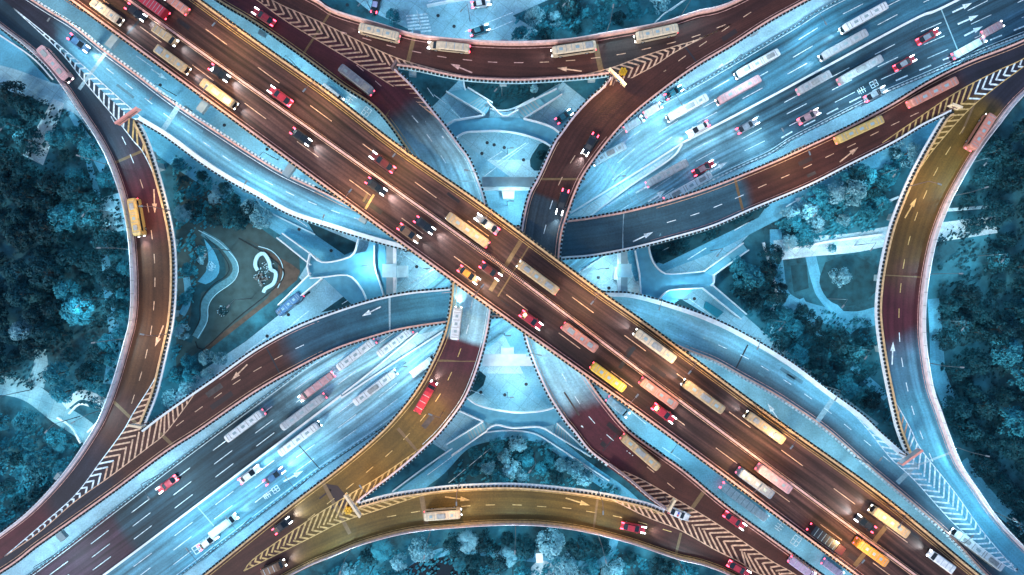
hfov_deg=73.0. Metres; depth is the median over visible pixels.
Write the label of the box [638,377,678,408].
bus
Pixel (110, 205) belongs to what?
terrace
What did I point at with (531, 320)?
car
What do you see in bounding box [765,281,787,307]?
broadleaf tree
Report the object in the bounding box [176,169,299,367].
lawn
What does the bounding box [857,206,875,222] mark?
broadleaf tree
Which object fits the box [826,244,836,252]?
broadleaf tree
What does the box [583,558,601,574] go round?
broadleaf tree
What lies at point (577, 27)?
broadleaf tree
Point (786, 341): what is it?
broadleaf tree
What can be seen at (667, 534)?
link ramp
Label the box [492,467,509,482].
broadleaf tree
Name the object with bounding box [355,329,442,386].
street
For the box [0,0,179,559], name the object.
link ramp
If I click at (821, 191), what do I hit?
broadleaf tree
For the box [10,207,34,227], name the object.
broadleaf tree
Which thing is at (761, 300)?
broadleaf tree
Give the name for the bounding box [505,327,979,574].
street
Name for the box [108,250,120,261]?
broadleaf tree
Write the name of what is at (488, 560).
broadleaf tree
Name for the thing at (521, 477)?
broadleaf tree
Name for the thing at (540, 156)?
broadleaf tree
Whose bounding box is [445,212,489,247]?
bus
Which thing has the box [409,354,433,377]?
van
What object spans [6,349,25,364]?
broadleaf tree
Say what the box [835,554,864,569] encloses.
street lamp
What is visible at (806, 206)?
broadleaf tree
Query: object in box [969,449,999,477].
broadleaf tree
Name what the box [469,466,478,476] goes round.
broadleaf tree
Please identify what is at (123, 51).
street
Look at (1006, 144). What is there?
broadleaf tree
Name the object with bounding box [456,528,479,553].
broadleaf tree
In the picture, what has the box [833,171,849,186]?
broadleaf tree
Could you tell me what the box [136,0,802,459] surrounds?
street markings
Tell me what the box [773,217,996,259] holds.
path
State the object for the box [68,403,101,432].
kerb wall
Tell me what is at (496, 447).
broadleaf tree
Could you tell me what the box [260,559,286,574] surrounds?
van
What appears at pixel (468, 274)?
car
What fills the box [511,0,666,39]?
undergrowth
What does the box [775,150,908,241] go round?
undergrowth
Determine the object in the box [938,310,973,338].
broadleaf tree
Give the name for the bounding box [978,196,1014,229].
broadleaf tree
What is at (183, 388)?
broadleaf tree
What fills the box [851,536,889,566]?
bus
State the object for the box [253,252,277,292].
play wall
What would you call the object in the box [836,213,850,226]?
broadleaf tree
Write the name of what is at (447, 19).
street
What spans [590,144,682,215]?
wedge wall
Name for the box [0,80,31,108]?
broadleaf tree
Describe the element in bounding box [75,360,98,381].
broadleaf tree
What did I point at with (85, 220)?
broadleaf tree
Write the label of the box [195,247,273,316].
flowers
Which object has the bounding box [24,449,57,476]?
broadleaf tree
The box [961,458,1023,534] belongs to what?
path
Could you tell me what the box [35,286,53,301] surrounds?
broadleaf tree
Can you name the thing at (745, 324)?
street
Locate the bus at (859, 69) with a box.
[836,55,883,85]
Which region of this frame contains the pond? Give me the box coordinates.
[405,558,466,574]
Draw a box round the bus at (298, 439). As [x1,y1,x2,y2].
[277,420,321,456]
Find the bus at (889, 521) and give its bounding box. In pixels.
[867,504,910,537]
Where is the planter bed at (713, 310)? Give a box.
[703,301,722,317]
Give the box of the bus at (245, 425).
[224,409,266,442]
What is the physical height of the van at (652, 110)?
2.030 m
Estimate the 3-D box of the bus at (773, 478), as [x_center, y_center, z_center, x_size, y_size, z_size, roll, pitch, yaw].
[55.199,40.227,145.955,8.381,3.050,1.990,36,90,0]
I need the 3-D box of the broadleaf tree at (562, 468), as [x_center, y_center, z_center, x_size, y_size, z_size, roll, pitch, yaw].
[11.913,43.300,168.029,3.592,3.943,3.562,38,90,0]
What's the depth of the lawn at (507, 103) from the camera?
169.97 m
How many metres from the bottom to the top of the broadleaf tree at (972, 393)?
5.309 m
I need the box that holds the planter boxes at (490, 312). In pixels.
[0,0,1023,574]
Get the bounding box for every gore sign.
[114,107,141,125]
[128,421,149,428]
[344,492,361,517]
[390,59,398,72]
[608,67,626,86]
[664,496,675,511]
[897,448,922,465]
[939,103,962,113]
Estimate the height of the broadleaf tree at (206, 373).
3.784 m
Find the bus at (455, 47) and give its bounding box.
[427,41,470,53]
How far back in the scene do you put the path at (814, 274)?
169.98 m
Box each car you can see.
[67,33,90,52]
[124,2,147,21]
[156,474,179,493]
[197,535,218,550]
[208,63,230,82]
[238,464,261,484]
[252,7,276,26]
[263,466,285,485]
[267,85,293,107]
[272,516,292,534]
[289,127,311,145]
[364,177,386,195]
[369,151,395,173]
[370,0,380,13]
[397,223,420,243]
[413,216,435,234]
[457,265,480,284]
[468,24,489,36]
[471,0,490,9]
[474,213,499,234]
[479,261,502,280]
[519,310,542,329]
[555,109,572,124]
[555,188,568,215]
[581,132,598,156]
[620,521,646,533]
[651,402,676,423]
[664,85,683,100]
[667,506,690,520]
[686,120,710,136]
[691,160,715,176]
[722,510,746,529]
[726,559,751,574]
[735,117,759,134]
[796,108,820,124]
[854,514,876,532]
[862,85,887,102]
[892,55,916,71]
[915,28,940,45]
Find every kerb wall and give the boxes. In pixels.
[56,417,81,443]
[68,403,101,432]
[255,198,314,234]
[392,430,609,491]
[463,81,534,111]
[762,242,777,297]
[793,233,882,248]
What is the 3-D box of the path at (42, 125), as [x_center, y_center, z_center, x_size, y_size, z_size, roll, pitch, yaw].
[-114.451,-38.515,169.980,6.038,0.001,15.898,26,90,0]
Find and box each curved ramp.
[0,287,1023,574]
[4,0,1023,259]
[201,0,492,574]
[520,0,823,574]
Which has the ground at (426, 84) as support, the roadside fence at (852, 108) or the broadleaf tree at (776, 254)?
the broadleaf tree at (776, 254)
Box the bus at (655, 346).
[633,328,676,362]
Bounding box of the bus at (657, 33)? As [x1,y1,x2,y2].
[633,24,678,43]
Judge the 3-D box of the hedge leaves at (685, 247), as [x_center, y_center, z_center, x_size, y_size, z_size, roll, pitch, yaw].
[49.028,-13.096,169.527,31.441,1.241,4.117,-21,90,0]
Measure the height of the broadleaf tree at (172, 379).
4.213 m
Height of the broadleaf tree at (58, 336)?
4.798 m
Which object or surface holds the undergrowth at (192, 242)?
on the lawn at (244, 286)
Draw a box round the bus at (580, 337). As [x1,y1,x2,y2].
[561,322,598,352]
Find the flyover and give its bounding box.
[69,0,978,574]
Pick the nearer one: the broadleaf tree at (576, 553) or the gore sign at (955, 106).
the gore sign at (955, 106)
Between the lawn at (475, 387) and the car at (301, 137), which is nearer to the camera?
the car at (301, 137)
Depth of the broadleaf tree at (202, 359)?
167.02 m
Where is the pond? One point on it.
(446, 569)
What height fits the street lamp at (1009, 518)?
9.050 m
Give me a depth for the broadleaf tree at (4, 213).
166.10 m
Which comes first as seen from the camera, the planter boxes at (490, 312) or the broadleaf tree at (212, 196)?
the planter boxes at (490, 312)
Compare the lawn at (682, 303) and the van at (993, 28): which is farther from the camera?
the lawn at (682, 303)
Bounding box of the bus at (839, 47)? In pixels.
[818,29,868,61]
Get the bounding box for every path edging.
[192,236,228,334]
[195,238,284,349]
[198,230,238,336]
[258,246,283,287]
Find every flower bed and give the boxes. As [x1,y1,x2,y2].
[198,239,219,283]
[202,236,299,354]
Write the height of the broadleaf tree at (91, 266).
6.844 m
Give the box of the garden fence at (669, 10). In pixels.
[655,0,684,22]
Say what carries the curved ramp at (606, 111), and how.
on the ground at (426, 84)
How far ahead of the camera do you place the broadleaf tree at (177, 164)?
167.31 m
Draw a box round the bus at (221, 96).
[199,78,238,109]
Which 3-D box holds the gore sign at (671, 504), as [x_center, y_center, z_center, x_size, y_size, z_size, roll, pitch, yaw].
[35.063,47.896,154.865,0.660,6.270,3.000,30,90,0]
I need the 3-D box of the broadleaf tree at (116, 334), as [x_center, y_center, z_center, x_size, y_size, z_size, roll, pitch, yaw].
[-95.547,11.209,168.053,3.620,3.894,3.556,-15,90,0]
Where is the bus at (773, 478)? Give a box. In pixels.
[754,462,792,493]
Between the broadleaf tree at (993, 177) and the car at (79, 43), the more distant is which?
the broadleaf tree at (993, 177)
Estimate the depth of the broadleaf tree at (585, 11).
167.89 m
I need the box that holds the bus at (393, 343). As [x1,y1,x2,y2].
[376,329,413,357]
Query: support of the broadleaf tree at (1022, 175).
on the ground at (426, 84)
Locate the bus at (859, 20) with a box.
[838,2,888,34]
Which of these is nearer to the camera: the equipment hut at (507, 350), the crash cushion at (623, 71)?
the crash cushion at (623, 71)
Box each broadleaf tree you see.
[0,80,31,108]
[0,113,22,135]
[0,124,9,148]
[0,145,22,173]
[0,170,24,194]
[0,181,8,202]
[0,206,18,230]
[0,254,6,265]
[0,258,30,285]
[0,288,14,310]
[0,307,9,331]
[0,324,24,345]
[0,344,5,361]
[0,358,18,384]
[0,413,9,431]
[0,439,17,463]
[0,477,15,494]
[0,505,12,528]
[2,181,40,211]
[2,222,35,251]
[2,279,43,309]
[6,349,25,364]
[7,452,24,466]
[8,320,31,340]
[8,493,27,512]
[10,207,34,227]
[11,407,38,432]
[12,125,46,155]
[12,163,42,189]
[14,96,48,123]
[19,337,47,358]
[21,438,37,450]
[22,302,44,324]
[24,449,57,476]
[24,475,52,503]
[26,253,66,291]
[28,212,62,245]
[29,317,63,344]
[32,189,61,213]
[33,245,50,260]
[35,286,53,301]
[36,171,70,197]
[39,298,69,323]
[42,361,70,384]
[43,427,71,447]
[44,127,68,149]
[46,203,79,232]
[49,380,76,402]
[52,278,80,301]
[52,456,72,476]
[53,228,76,248]
[55,243,87,272]
[55,328,72,343]
[57,176,94,208]
[58,149,73,160]
[59,294,95,326]
[61,346,79,361]
[64,125,86,143]
[65,168,86,182]
[73,446,81,455]
[74,210,108,236]
[74,272,92,286]
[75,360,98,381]
[77,136,103,162]
[77,189,107,216]
[79,250,106,275]
[79,288,102,306]
[81,373,103,391]
[86,342,114,367]
[87,396,103,410]
[89,228,125,257]
[89,312,108,328]
[91,362,102,373]
[96,172,114,187]
[96,267,126,292]
[96,334,118,351]
[96,383,109,397]
[101,295,129,319]
[102,352,117,366]
[105,370,114,379]
[107,232,123,249]
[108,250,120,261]
[111,326,125,339]
[113,306,128,321]
[115,287,129,304]
[116,260,129,277]
[162,388,178,407]
[167,367,183,383]
[171,157,185,171]
[172,204,193,223]
[173,324,189,339]
[178,175,190,186]
[179,292,193,305]
[179,381,197,395]
[180,353,196,366]
[181,262,195,276]
[182,365,202,383]
[184,200,202,219]
[185,187,199,200]
[196,245,208,256]
[197,170,208,180]
[197,256,205,264]
[198,349,214,365]
[201,368,214,379]
[205,206,222,225]
[208,189,222,203]
[212,352,228,365]
[217,181,233,195]
[218,306,227,315]
[219,204,246,230]
[231,194,240,203]
[233,218,247,229]
[239,200,258,218]
[240,198,258,215]
[249,206,272,228]
[340,563,356,574]
[359,547,376,564]
[374,565,391,574]
[385,8,400,24]
[390,553,407,571]
[408,534,434,562]
[442,532,465,559]
[460,564,483,574]
[464,550,481,570]
[467,446,480,459]
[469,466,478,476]
[471,528,493,553]
[474,374,483,385]
[481,461,495,474]
[484,543,511,573]
[489,437,504,453]
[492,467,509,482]
[497,448,510,464]
[501,531,513,545]
[502,458,520,478]
[508,434,526,451]
[512,534,537,559]
[513,25,529,40]
[513,561,532,574]
[515,467,528,481]
[518,450,533,466]
[524,5,545,28]
[530,84,537,92]
[535,461,548,474]
[535,527,565,559]
[536,150,546,159]
[538,26,554,39]
[545,452,554,463]
[548,10,561,26]
[548,470,563,484]
[551,551,578,574]
[554,457,566,471]
[557,0,581,18]
[564,533,591,560]
[566,458,583,478]
[572,23,582,33]
[575,468,593,486]
[576,570,589,574]
[581,8,592,17]
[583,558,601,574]
[591,537,610,556]
[592,14,608,30]
[599,556,624,574]
[605,0,620,7]
[611,10,625,26]
[623,550,636,565]
[626,1,639,16]
[648,557,672,574]
[650,0,670,13]
[659,250,669,259]
[667,240,682,255]
[670,561,699,574]
[728,255,746,274]
[732,262,764,292]
[733,274,757,298]
[744,292,764,309]
[757,243,784,264]
[757,261,777,282]
[760,308,775,323]
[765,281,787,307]
[771,331,792,351]
[776,306,793,322]
[779,206,796,219]
[782,234,798,251]
[783,215,802,231]
[784,318,805,337]
[785,343,809,367]
[792,197,817,222]
[795,228,815,247]
[795,302,808,315]
[796,309,823,334]
[799,183,830,210]
[804,365,837,390]
[807,215,825,233]
[808,347,829,372]
[813,331,831,346]
[817,202,836,220]
[819,328,852,355]
[825,183,844,204]
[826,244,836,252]
[828,266,852,287]
[831,354,853,370]
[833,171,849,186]
[835,376,859,399]
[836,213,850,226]
[837,178,867,207]
[844,335,871,363]
[846,166,866,185]
[849,163,877,188]
[852,370,866,381]
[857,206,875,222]
[859,389,880,411]
[866,176,888,197]
[873,195,891,212]
[879,163,898,180]
[888,147,901,160]
[891,140,922,167]
[931,328,959,350]
[936,294,960,317]
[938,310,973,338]
[940,395,973,423]
[945,359,971,383]
[948,413,984,441]
[950,280,982,310]
[959,191,977,205]
[959,380,982,398]
[960,215,985,235]
[963,347,992,375]
[963,390,1002,420]
[966,298,995,323]
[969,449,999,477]
[970,166,999,191]
[970,323,990,342]
[972,430,999,451]
[978,134,1013,168]
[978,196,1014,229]
[980,312,1020,343]
[982,247,1012,273]
[986,470,1012,491]
[987,336,1023,366]
[989,279,1005,293]
[995,232,1017,249]
[996,170,1022,193]
[996,386,1017,403]
[996,405,1023,437]
[998,427,1023,460]
[999,151,1023,173]
[999,297,1023,320]
[999,482,1023,509]
[1004,358,1023,390]
[1005,511,1023,543]
[1006,252,1023,279]
[1008,118,1023,144]
[1009,276,1023,296]
[1012,165,1023,192]
[1014,320,1023,338]
[1014,392,1023,413]
[1017,456,1023,471]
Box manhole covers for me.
[159,3,695,396]
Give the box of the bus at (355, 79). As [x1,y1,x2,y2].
[338,64,374,96]
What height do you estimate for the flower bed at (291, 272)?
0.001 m
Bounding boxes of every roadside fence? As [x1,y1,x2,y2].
[28,362,312,574]
[180,431,377,574]
[409,269,433,284]
[579,256,604,272]
[622,0,838,128]
[689,34,1023,191]
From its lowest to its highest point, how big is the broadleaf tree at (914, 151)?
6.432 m
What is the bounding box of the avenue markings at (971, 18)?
[33,0,1023,574]
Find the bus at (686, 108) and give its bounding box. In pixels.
[666,93,708,122]
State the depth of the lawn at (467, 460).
169.98 m
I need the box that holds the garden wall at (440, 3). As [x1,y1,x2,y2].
[427,0,463,7]
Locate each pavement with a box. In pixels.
[1,367,303,574]
[183,396,474,574]
[630,0,834,120]
[703,36,1023,186]
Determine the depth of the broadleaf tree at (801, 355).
165.09 m
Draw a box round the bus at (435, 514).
[424,507,461,520]
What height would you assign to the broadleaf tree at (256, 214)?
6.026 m
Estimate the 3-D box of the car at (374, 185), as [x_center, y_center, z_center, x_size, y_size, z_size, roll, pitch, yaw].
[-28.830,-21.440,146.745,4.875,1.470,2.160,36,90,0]
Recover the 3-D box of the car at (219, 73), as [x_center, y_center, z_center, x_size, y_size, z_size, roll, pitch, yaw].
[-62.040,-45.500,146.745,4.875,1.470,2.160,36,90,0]
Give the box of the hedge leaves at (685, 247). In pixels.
[651,205,769,262]
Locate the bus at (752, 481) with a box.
[735,466,774,498]
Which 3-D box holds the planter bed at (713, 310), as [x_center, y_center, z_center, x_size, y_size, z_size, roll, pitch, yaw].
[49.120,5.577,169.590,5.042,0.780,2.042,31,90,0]
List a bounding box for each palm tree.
[51,437,69,452]
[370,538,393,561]
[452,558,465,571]
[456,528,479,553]
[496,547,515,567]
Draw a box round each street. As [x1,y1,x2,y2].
[0,30,106,172]
[38,0,527,224]
[142,125,356,260]
[174,284,342,402]
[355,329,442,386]
[356,0,546,40]
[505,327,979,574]
[571,153,672,215]
[628,119,939,280]
[681,292,779,352]
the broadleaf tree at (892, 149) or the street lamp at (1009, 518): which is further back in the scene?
the broadleaf tree at (892, 149)
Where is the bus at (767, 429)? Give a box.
[743,410,785,443]
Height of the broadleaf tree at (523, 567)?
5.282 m
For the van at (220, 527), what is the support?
on the avenue at (162, 554)
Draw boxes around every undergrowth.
[0,95,129,403]
[0,419,78,523]
[171,229,197,370]
[172,155,256,229]
[325,533,682,574]
[450,435,620,494]
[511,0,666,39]
[721,264,892,426]
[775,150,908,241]
[935,133,1023,534]
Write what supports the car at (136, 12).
on the flyover
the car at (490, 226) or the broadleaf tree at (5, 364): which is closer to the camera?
the car at (490, 226)
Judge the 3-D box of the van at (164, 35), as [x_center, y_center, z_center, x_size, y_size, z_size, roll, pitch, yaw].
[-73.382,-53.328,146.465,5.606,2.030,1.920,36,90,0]
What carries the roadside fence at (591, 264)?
on the plaza at (521, 168)
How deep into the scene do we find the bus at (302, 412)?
166.97 m
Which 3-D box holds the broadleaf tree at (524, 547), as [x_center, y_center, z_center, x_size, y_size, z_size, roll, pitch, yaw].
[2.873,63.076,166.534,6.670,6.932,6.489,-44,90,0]
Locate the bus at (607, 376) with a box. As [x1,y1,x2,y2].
[589,361,626,391]
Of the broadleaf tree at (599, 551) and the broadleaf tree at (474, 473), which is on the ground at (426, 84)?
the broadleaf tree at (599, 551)
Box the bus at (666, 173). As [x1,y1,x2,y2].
[645,159,688,187]
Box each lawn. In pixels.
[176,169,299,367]
[308,223,355,254]
[322,297,350,311]
[446,439,606,492]
[464,81,556,109]
[468,371,485,396]
[530,143,549,170]
[650,205,766,263]
[675,299,702,312]
[791,265,808,291]
[819,255,877,305]
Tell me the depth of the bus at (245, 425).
166.97 m
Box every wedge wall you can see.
[341,331,442,398]
[342,332,417,394]
[570,142,683,213]
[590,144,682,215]
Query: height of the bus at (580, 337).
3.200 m
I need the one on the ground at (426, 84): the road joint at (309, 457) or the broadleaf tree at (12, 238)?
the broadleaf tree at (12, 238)
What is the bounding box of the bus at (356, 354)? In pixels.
[336,339,376,370]
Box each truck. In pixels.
[138,0,170,19]
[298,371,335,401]
[806,523,845,555]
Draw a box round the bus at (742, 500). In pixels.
[719,482,768,521]
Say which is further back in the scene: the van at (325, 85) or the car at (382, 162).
the van at (325, 85)
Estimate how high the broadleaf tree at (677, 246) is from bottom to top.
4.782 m
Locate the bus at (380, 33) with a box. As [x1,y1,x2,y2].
[358,23,400,43]
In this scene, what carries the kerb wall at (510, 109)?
on the plaza at (494, 388)
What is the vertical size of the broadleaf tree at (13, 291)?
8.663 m
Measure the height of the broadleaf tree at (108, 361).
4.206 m
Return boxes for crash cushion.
[344,506,352,514]
[619,67,626,75]
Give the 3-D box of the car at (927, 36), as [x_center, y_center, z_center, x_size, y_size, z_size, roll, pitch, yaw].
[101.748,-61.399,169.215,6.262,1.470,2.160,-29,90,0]
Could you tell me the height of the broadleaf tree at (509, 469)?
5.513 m
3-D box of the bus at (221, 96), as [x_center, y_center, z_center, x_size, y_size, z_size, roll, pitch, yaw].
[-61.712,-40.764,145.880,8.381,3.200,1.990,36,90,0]
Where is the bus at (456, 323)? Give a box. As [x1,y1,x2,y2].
[450,306,462,339]
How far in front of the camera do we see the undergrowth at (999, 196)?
169.47 m
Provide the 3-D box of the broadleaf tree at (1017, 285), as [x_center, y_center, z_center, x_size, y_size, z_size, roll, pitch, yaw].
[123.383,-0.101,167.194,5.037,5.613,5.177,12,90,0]
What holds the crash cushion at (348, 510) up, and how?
on the curved ramp at (408, 433)
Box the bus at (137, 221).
[127,198,146,236]
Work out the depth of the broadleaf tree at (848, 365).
166.40 m
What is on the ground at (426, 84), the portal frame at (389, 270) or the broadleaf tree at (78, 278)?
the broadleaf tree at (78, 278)
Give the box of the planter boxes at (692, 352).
[34,0,984,574]
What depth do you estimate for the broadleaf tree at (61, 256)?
165.23 m
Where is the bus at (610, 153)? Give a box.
[594,142,626,166]
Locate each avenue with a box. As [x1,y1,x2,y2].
[31,0,953,574]
[106,0,1023,574]
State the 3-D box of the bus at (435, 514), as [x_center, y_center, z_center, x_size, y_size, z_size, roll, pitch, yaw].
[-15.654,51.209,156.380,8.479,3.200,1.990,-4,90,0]
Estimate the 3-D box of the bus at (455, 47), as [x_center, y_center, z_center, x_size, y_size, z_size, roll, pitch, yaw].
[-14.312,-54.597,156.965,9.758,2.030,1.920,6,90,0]
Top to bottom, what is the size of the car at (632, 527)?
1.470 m
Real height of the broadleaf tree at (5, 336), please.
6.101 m
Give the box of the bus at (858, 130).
[833,115,883,144]
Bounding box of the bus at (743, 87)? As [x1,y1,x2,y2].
[715,75,761,105]
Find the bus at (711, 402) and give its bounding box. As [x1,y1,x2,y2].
[681,379,725,413]
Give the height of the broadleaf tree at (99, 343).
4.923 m
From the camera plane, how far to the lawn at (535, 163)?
169.97 m
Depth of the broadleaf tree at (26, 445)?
167.45 m
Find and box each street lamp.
[47,12,80,27]
[138,205,169,210]
[185,547,213,561]
[211,16,237,30]
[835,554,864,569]
[884,503,905,528]
[942,530,973,543]
[961,33,986,62]
[978,254,1006,262]
[995,512,1020,523]
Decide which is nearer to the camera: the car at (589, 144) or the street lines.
the car at (589, 144)
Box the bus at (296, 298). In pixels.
[276,292,304,316]
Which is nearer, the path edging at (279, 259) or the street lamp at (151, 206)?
the street lamp at (151, 206)
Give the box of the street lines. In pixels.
[217,89,710,482]
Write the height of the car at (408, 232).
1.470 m
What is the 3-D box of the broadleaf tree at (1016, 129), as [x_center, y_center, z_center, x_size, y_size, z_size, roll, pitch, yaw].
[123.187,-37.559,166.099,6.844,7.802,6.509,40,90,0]
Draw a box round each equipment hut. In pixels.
[397,266,408,277]
[501,347,513,353]
[502,191,514,199]
[613,267,616,279]
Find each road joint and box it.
[299,445,320,469]
[398,352,421,378]
[607,161,632,202]
[941,9,961,58]
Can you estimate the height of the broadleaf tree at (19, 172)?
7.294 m
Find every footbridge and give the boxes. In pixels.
[276,233,385,305]
[446,87,561,146]
[446,398,590,456]
[634,243,748,318]
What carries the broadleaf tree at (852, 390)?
on the ground at (426, 84)
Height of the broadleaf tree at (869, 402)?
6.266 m
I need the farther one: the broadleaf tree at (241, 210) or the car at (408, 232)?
the broadleaf tree at (241, 210)
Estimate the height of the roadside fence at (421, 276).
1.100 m
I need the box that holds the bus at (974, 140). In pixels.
[963,113,995,151]
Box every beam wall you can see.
[482,177,535,186]
[482,354,532,365]
[483,187,529,190]
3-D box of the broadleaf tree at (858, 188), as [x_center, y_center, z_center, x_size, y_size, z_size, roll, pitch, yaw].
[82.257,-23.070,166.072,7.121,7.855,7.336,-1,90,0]
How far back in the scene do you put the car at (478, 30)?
168.98 m
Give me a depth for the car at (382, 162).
146.50 m
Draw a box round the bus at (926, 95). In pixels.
[905,77,958,108]
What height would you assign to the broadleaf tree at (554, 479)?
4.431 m
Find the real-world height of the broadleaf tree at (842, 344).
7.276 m
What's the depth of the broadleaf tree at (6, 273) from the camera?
165.05 m
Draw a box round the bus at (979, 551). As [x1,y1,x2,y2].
[948,528,1004,570]
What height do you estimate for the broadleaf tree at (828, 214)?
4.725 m
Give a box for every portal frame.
[382,246,396,294]
[617,251,631,290]
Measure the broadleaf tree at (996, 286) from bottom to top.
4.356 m
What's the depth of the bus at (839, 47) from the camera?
166.97 m
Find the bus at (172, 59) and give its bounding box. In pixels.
[153,44,191,74]
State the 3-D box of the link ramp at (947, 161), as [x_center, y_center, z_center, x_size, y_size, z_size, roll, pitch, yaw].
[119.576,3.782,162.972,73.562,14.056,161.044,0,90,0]
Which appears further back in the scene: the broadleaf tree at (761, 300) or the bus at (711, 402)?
the broadleaf tree at (761, 300)
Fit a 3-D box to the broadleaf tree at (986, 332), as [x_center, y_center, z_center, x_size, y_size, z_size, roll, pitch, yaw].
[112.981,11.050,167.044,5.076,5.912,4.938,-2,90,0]
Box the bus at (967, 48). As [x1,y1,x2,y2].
[950,36,986,59]
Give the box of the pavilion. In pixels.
[535,549,542,562]
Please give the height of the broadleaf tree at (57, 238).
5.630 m
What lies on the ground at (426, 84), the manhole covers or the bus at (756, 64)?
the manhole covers
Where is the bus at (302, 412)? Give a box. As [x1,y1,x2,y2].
[280,393,326,430]
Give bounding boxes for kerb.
[0,35,53,79]
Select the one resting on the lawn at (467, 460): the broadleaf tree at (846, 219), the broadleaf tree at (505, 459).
the broadleaf tree at (505, 459)
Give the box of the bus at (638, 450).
[620,433,660,470]
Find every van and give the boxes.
[151,24,178,46]
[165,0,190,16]
[208,513,238,538]
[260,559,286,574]
[323,83,343,100]
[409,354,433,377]
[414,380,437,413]
[605,395,629,417]
[623,115,644,132]
[643,102,662,118]
[787,555,815,574]
[820,557,844,574]
[926,549,955,573]
[979,20,1004,37]
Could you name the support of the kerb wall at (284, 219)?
on the street at (166, 150)
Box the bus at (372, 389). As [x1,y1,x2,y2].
[352,369,397,405]
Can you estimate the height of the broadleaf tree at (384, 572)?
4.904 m
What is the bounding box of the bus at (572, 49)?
[551,40,596,57]
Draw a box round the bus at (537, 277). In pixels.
[516,261,558,294]
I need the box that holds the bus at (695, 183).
[663,172,712,199]
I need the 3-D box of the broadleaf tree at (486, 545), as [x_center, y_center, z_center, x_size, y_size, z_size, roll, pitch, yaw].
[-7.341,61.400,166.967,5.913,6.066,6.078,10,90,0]
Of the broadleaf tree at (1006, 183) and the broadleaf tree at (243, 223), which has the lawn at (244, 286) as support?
the broadleaf tree at (243, 223)
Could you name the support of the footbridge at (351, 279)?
on the ground at (426, 84)
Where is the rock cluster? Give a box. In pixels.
[254,273,268,285]
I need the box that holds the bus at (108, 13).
[89,0,124,25]
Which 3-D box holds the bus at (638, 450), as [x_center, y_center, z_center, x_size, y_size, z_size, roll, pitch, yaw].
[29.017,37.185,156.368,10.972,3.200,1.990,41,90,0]
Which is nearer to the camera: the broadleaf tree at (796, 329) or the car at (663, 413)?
the car at (663, 413)
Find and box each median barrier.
[103,394,341,574]
[683,0,958,142]
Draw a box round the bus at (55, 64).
[36,45,73,82]
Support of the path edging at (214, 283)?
on the lawn at (244, 286)
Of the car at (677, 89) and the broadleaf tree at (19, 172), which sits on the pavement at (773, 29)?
the car at (677, 89)
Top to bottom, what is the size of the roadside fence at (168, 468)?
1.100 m
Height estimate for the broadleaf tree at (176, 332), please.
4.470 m
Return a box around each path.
[0,65,92,134]
[0,376,93,442]
[23,99,63,164]
[27,349,47,387]
[62,390,105,408]
[86,161,120,383]
[179,277,190,315]
[183,237,225,342]
[192,231,237,338]
[398,426,638,499]
[410,538,617,569]
[767,304,878,425]
[770,229,874,328]
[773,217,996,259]
[799,298,886,399]
[805,256,857,333]
[927,298,954,407]
[948,206,987,210]
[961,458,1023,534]
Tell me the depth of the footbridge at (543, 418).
166.00 m
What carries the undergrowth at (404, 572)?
on the ground at (426, 84)
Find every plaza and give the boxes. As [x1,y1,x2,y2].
[299,81,746,451]
[397,160,638,373]
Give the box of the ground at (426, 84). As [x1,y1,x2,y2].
[0,0,1023,574]
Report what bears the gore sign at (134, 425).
on the curved ramp at (858, 435)
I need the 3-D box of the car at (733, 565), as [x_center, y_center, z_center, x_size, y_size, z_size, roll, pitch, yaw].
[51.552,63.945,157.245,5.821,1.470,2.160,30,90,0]
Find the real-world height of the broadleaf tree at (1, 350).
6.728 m
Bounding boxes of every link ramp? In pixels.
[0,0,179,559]
[237,483,780,574]
[259,0,774,86]
[873,63,1023,573]
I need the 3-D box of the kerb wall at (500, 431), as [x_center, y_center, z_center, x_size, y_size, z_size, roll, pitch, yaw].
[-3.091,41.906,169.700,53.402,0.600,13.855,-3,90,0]
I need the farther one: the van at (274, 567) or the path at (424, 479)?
the path at (424, 479)
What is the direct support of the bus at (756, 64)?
on the avenue at (119, 540)
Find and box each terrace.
[100,193,126,231]
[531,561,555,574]
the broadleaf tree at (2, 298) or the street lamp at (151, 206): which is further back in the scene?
the broadleaf tree at (2, 298)
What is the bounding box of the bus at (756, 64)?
[733,48,780,79]
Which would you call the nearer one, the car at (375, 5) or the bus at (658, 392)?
the bus at (658, 392)
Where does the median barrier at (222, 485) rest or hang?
on the avenue at (119, 540)
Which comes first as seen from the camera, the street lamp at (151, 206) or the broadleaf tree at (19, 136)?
the street lamp at (151, 206)
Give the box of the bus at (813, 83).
[795,70,831,95]
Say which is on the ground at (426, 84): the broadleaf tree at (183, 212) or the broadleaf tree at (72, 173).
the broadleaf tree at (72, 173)
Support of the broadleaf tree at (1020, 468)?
on the ground at (426, 84)
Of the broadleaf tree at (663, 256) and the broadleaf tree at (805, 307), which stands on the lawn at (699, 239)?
the broadleaf tree at (663, 256)
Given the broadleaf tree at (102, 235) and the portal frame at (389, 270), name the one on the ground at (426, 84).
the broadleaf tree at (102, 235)
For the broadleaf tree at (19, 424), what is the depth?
166.12 m
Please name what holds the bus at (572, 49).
on the link ramp at (504, 60)
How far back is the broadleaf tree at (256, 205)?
166.75 m
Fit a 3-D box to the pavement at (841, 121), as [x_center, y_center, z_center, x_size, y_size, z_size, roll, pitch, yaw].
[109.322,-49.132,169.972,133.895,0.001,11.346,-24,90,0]
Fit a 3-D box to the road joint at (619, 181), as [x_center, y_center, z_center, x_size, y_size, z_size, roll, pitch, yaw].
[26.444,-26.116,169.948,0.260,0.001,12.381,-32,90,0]

